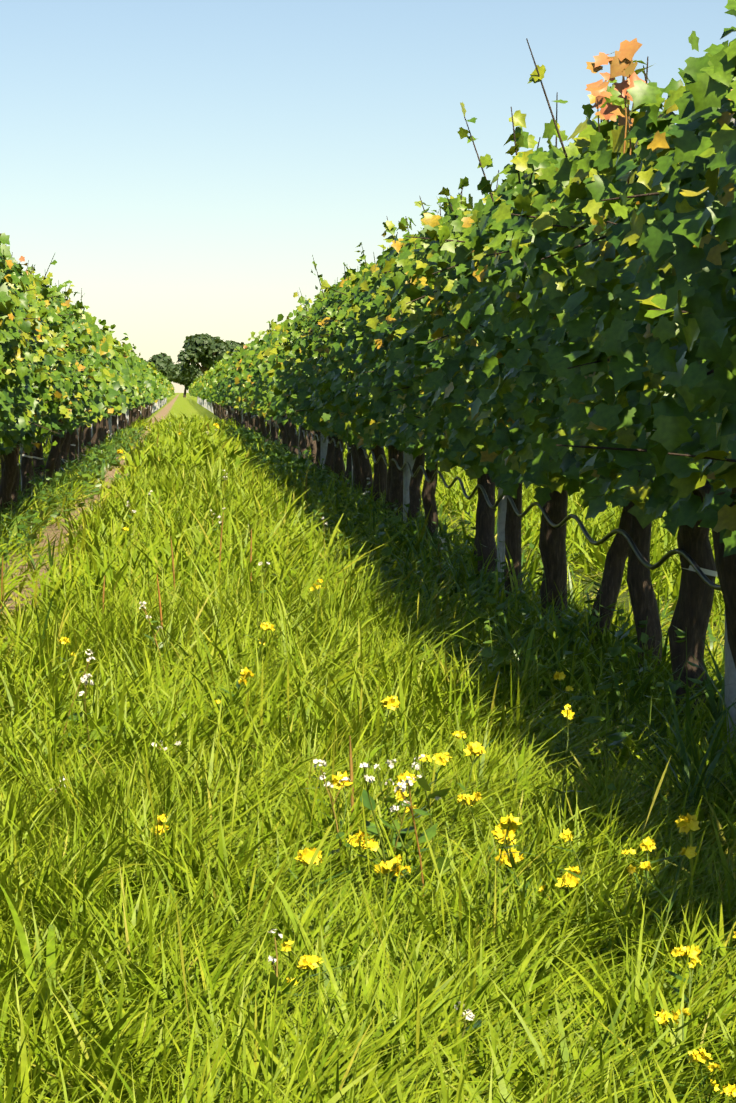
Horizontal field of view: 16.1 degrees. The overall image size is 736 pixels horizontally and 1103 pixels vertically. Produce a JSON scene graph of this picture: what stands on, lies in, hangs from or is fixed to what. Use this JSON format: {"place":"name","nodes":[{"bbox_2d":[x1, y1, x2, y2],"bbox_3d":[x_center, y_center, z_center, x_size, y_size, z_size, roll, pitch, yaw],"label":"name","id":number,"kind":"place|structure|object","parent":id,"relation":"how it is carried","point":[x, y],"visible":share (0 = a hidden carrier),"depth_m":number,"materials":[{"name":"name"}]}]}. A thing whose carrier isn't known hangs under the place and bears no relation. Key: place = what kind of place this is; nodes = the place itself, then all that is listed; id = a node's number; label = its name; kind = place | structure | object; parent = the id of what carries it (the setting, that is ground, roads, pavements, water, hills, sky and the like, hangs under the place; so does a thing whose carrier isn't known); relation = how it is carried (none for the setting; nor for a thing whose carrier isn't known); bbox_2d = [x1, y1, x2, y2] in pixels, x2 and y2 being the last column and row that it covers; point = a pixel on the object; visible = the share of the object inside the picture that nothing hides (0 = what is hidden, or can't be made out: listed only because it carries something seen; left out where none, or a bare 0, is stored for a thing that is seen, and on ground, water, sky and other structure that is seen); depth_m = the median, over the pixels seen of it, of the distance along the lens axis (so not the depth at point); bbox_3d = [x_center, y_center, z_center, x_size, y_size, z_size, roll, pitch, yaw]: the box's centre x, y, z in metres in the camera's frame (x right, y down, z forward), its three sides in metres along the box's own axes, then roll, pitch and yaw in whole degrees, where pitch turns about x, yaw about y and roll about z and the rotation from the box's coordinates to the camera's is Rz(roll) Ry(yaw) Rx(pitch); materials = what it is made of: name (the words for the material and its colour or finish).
{"place":"outdoors","nodes":[
{"label":"outdoors","id":0,"kind":"place"},
{"bbox_2d":[0,427,82,460],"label":"irrigation hose","id":1,"kind":"object","parent":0,"point":[34,448],"visible":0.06,"depth_m":27.59,"materials":[{"name":"black plastic"}]},
{"bbox_2d":[17,410,139,464],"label":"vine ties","id":2,"kind":"object","parent":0,"point":[43,458],"visible":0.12,"depth_m":26.24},
{"bbox_2d":[0,393,735,1102],"bbox_3d":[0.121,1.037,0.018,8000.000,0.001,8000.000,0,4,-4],"label":"ground","id":3,"kind":"structure","parent":0,"point":[186,405],"depth_m":17.08,"materials":[{"name":"soil"}]},
{"bbox_2d":[0,233,174,514],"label":"vine row","id":4,"kind":"object","parent":3,"relation":"on","point":[115,377],"depth_m":21.67,"materials":[{"name":"green plant"}]},
{"bbox_2d":[20,398,166,495],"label":"vineyard posts","id":5,"kind":"object","parent":3,"relation":"on","point":[159,404],"visible":0.15,"depth_m":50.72,"materials":[{"name":"wood"}]},
{"bbox_2d":[146,352,178,381],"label":"tree","id":6,"kind":"object","parent":3,"relation":"on","point":[166,365],"visible":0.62,"depth_m":464.47,"materials":[{"name":"green plant"}]},
{"bbox_2d":[173,364,202,396],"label":"tree","id":7,"kind":"object","parent":3,"relation":"on","point":[181,379],"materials":[{"name":"green plant"}]},
{"bbox_2d":[176,333,239,377],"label":"tree","id":8,"kind":"object","parent":3,"relation":"on","point":[202,348],"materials":[{"name":"green plant"}]},
{"bbox_2d":[223,339,244,355],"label":"tree","id":9,"kind":"object","parent":3,"relation":"on","point":[234,343],"visible":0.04,"depth_m":482.06,"materials":[{"name":"green plant"}]},
{"bbox_2d":[0,422,725,1102],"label":"flower stems","id":10,"kind":"object","parent":3,"relation":"on","point":[400,818],"visible":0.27,"depth_m":6.21,"materials":[{"name":"green plant"}]},
{"bbox_2d":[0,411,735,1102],"bbox_3d":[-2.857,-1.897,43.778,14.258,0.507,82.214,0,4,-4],"label":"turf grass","id":11,"kind":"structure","parent":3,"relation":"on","point":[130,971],"depth_m":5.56,"materials":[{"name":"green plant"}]},
{"bbox_2d":[50,425,474,1020],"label":"white flowers","id":12,"kind":"object","parent":11,"relation":"on","point":[368,779],"visible":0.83,"depth_m":5.23,"materials":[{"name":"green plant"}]},
{"bbox_2d":[59,423,735,1097],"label":"yellow flowers","id":13,"kind":"object","parent":11,"relation":"on","point":[687,823],"visible":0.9,"depth_m":4.87,"materials":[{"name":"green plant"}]},
{"bbox_2d":[0,424,735,1100],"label":"weeds","id":14,"kind":"object","parent":3,"relation":"on","point":[100,466],"visible":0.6,"depth_m":9.91,"materials":[{"name":"green plant"}]},
{"bbox_2d":[188,0,735,722],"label":"vine row","id":15,"kind":"object","parent":3,"relation":"on","point":[476,398],"depth_m":9.21,"materials":[{"name":"green plant"}]},
{"bbox_2d":[585,38,647,183],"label":"orange vine leaves","id":16,"kind":"object","parent":15,"relation":"on","point":[621,63],"visible":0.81,"depth_m":8.09,"materials":[{"name":"orange plant"}]},
{"bbox_2d":[197,118,735,741],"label":"vineyard posts","id":17,"kind":"object","parent":3,"relation":"on","point":[729,682],"visible":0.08,"depth_m":12.95,"materials":[{"name":"wood"}]},
{"bbox_2d":[0,0,735,392],"label":"sky","id":18,"kind":"structure","parent":0,"point":[185,165],"materials":[{"name":"blue"}]},
{"bbox_2d":[225,408,717,576],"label":"vine ties","id":19,"kind":"object","parent":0,"point":[708,572],"visible":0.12,"depth_m":8.17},
{"bbox_2d":[226,408,720,590],"bbox_3d":[-1.701,-2.241,45.384,0.035,0.127,88.992,0,4,-4],"label":"irrigation hose","id":20,"kind":"object","parent":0,"point":[691,561],"visible":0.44,"depth_m":11.19,"materials":[{"name":"black rubber"}]}
]}

